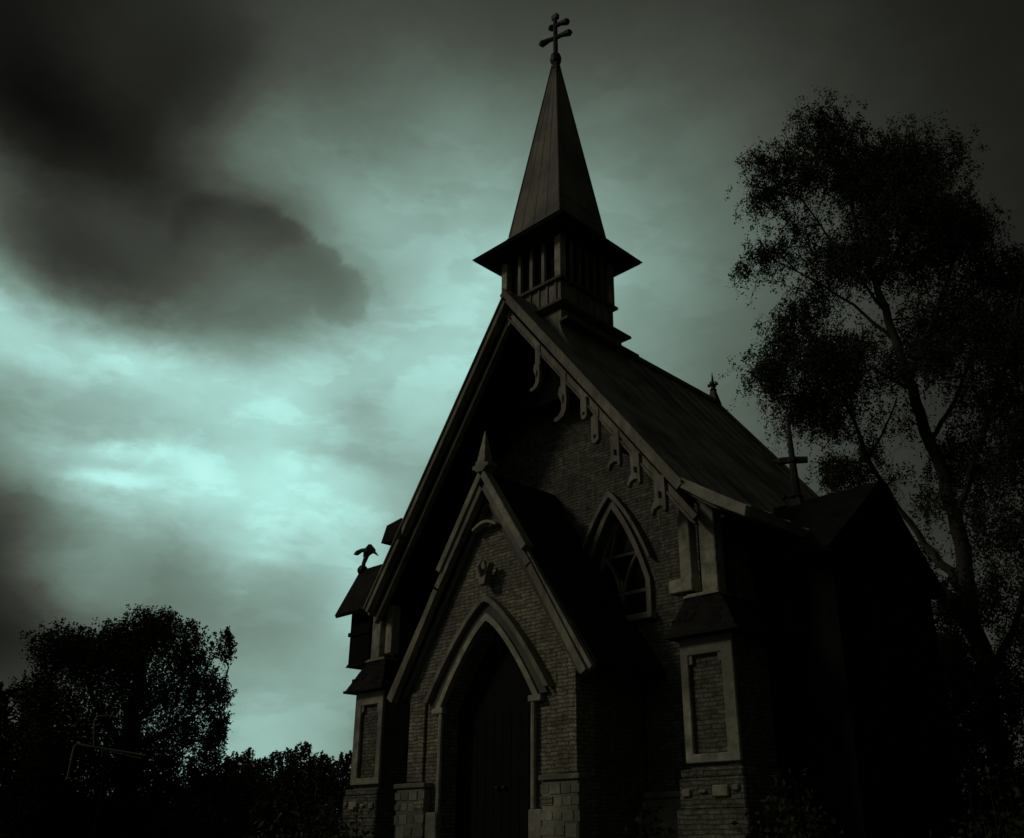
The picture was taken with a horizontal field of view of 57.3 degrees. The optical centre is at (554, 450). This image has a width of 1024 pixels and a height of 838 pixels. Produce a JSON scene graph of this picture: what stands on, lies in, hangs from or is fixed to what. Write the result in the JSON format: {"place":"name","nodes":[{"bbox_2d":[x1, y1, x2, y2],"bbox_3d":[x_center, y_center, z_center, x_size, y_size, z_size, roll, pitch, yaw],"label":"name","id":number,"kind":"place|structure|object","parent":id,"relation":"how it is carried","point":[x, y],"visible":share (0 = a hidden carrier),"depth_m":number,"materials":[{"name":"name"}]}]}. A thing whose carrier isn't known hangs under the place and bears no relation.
{"place":"outdoors","nodes":[
{"label":"outdoors","id":0,"kind":"place"},
{"bbox_2d":[0,0,1023,798],"label":"sky","id":1,"kind":"structure","parent":0,"point":[246,309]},
{"bbox_2d":[335,12,968,837],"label":"church","id":2,"kind":"structure","parent":0,"point":[605,586],"depth_m":15.55,"materials":[{"name":"brick"}]},
{"bbox_2d":[455,633,531,837],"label":"door","id":3,"kind":"structure","parent":2,"relation":"in","point":[493,779],"depth_m":15.49,"materials":[{"name":"brown wood"}]},
{"bbox_2d":[582,490,656,622],"bbox_3d":[1.119,1.902,16.607,1.740,2.450,0.450,-20,-29,39],"label":"window","id":4,"kind":"structure","parent":2,"relation":"in","point":[623,564],"depth_m":16.62,"materials":[{"name":"grey stone"}]},
{"bbox_3d":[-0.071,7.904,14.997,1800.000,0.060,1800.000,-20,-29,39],"label":"ground","id":5,"kind":"structure","parent":0,"visible":0},
{"bbox_2d":[0,681,25,824],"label":"broadleaf tree","id":6,"kind":"object","parent":5,"relation":"on","point":[6,711],"visible":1,"depth_m":22.20,"materials":[{"name":"green plant"}]},
{"bbox_2d":[66,715,145,837],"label":"metal frame","id":7,"kind":"object","parent":5,"relation":"on","point":[101,788],"visible":1,"depth_m":12.06,"materials":[{"name":"black metal"}]},
{"bbox_2d":[0,603,261,837],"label":"broadleaf tree","id":8,"kind":"object","parent":5,"relation":"on","point":[50,802],"visible":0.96,"depth_m":25.48,"materials":[{"name":"green plant"}]},
{"bbox_2d":[219,751,250,792],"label":"background tree","id":9,"kind":"object","parent":5,"relation":"on","point":[237,760],"visible":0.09,"depth_m":49.38,"materials":[{"name":"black plant"}]},
{"bbox_2d":[235,747,270,837],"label":"background tree","id":10,"kind":"object","parent":5,"relation":"on","point":[248,753],"visible":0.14,"depth_m":54.40,"materials":[{"name":"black plant"}]},
{"bbox_2d":[231,756,290,837],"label":"background tree","id":11,"kind":"object","parent":5,"relation":"on","point":[256,765],"visible":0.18,"depth_m":47.50,"materials":[{"name":"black plant"}]},
{"bbox_2d":[236,771,297,837],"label":"background tree","id":12,"kind":"object","parent":5,"relation":"on","point":[272,796],"visible":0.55,"depth_m":41.76,"materials":[{"name":"green plant"}]},
{"bbox_2d":[254,750,293,775],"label":"background tree","id":13,"kind":"object","parent":5,"relation":"on","point":[276,753],"visible":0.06,"depth_m":56.77,"materials":[{"name":"green plant"}]},
{"bbox_2d":[260,747,307,819],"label":"background tree","id":14,"kind":"object","parent":5,"relation":"on","point":[283,756],"visible":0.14,"depth_m":52.94,"materials":[{"name":"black plant"}]},
{"bbox_2d":[267,764,318,837],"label":"background tree","id":15,"kind":"object","parent":5,"relation":"on","point":[290,776],"visible":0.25,"depth_m":45.22,"materials":[{"name":"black plant"}]},
{"bbox_2d":[258,741,333,836],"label":"background tree","id":16,"kind":"object","parent":5,"relation":"on","point":[305,750],"visible":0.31,"depth_m":49.62,"materials":[{"name":"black plant"}]},
{"bbox_2d":[271,788,344,837],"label":"shrub","id":17,"kind":"object","parent":5,"relation":"on","point":[310,829],"visible":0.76,"depth_m":17.73,"materials":[{"name":"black plant"}]},
{"bbox_2d":[284,771,342,837],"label":"background tree","id":18,"kind":"object","parent":5,"relation":"on","point":[321,782],"visible":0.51,"depth_m":42.14,"materials":[{"name":"green plant"}]},
{"bbox_2d":[295,750,343,807],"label":"background tree","id":19,"kind":"object","parent":5,"relation":"on","point":[317,758],"visible":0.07,"depth_m":55.26,"materials":[{"name":"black plant"}]},
{"bbox_2d":[298,809,341,837],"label":"shrub","id":20,"kind":"object","parent":5,"relation":"on","point":[312,832],"visible":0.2,"depth_m":19.69,"materials":[{"name":"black plant"}]},
{"bbox_2d":[316,752,344,804],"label":"background tree","id":21,"kind":"object","parent":5,"relation":"on","point":[332,757],"visible":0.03,"depth_m":60.41,"materials":[{"name":"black plant"}]},
{"bbox_2d":[308,751,353,818],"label":"background tree","id":22,"kind":"object","parent":5,"relation":"on","point":[337,770],"visible":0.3,"depth_m":51.85,"materials":[{"name":"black plant"}]},
{"bbox_2d":[330,750,353,798],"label":"background tree","id":23,"kind":"object","parent":5,"relation":"on","point":[348,755],"visible":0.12,"depth_m":55.73,"materials":[{"name":"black plant"}]},
{"bbox_2d":[317,806,380,837],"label":"shrub","id":24,"kind":"object","parent":5,"relation":"on","point":[337,835],"visible":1,"depth_m":16.14,"materials":[{"name":"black plant"}]},
{"bbox_2d":[56,795,1023,837],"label":"scrub","id":25,"kind":"object","parent":5,"relation":"on","point":[287,819],"visible":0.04,"depth_m":36.12,"materials":[{"name":"green plant"}]},
{"bbox_2d":[625,797,675,837],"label":"shrub","id":26,"kind":"object","parent":5,"relation":"on","point":[650,829],"visible":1,"depth_m":12.20,"materials":[{"name":"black plant"}]},
{"bbox_2d":[731,762,842,837],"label":"shrub","id":27,"kind":"object","parent":5,"relation":"on","point":[799,830],"visible":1,"depth_m":11.58,"materials":[{"name":"green plant"}]},
{"bbox_2d":[714,85,1023,837],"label":"birch tree","id":28,"kind":"object","parent":5,"relation":"on","point":[887,180],"visible":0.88,"depth_m":26.32,"materials":[{"name":"green plant"}]},
{"bbox_2d":[930,764,1023,837],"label":"shrub","id":29,"kind":"object","parent":5,"relation":"on","point":[977,827],"visible":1,"depth_m":11.48,"materials":[{"name":"green plant"}]},
{"bbox_2d":[962,236,1023,740],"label":"birch tree","id":30,"kind":"object","parent":5,"relation":"on","point":[1018,262],"visible":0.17,"depth_m":30.39,"materials":[{"name":"green plant"}]}
]}

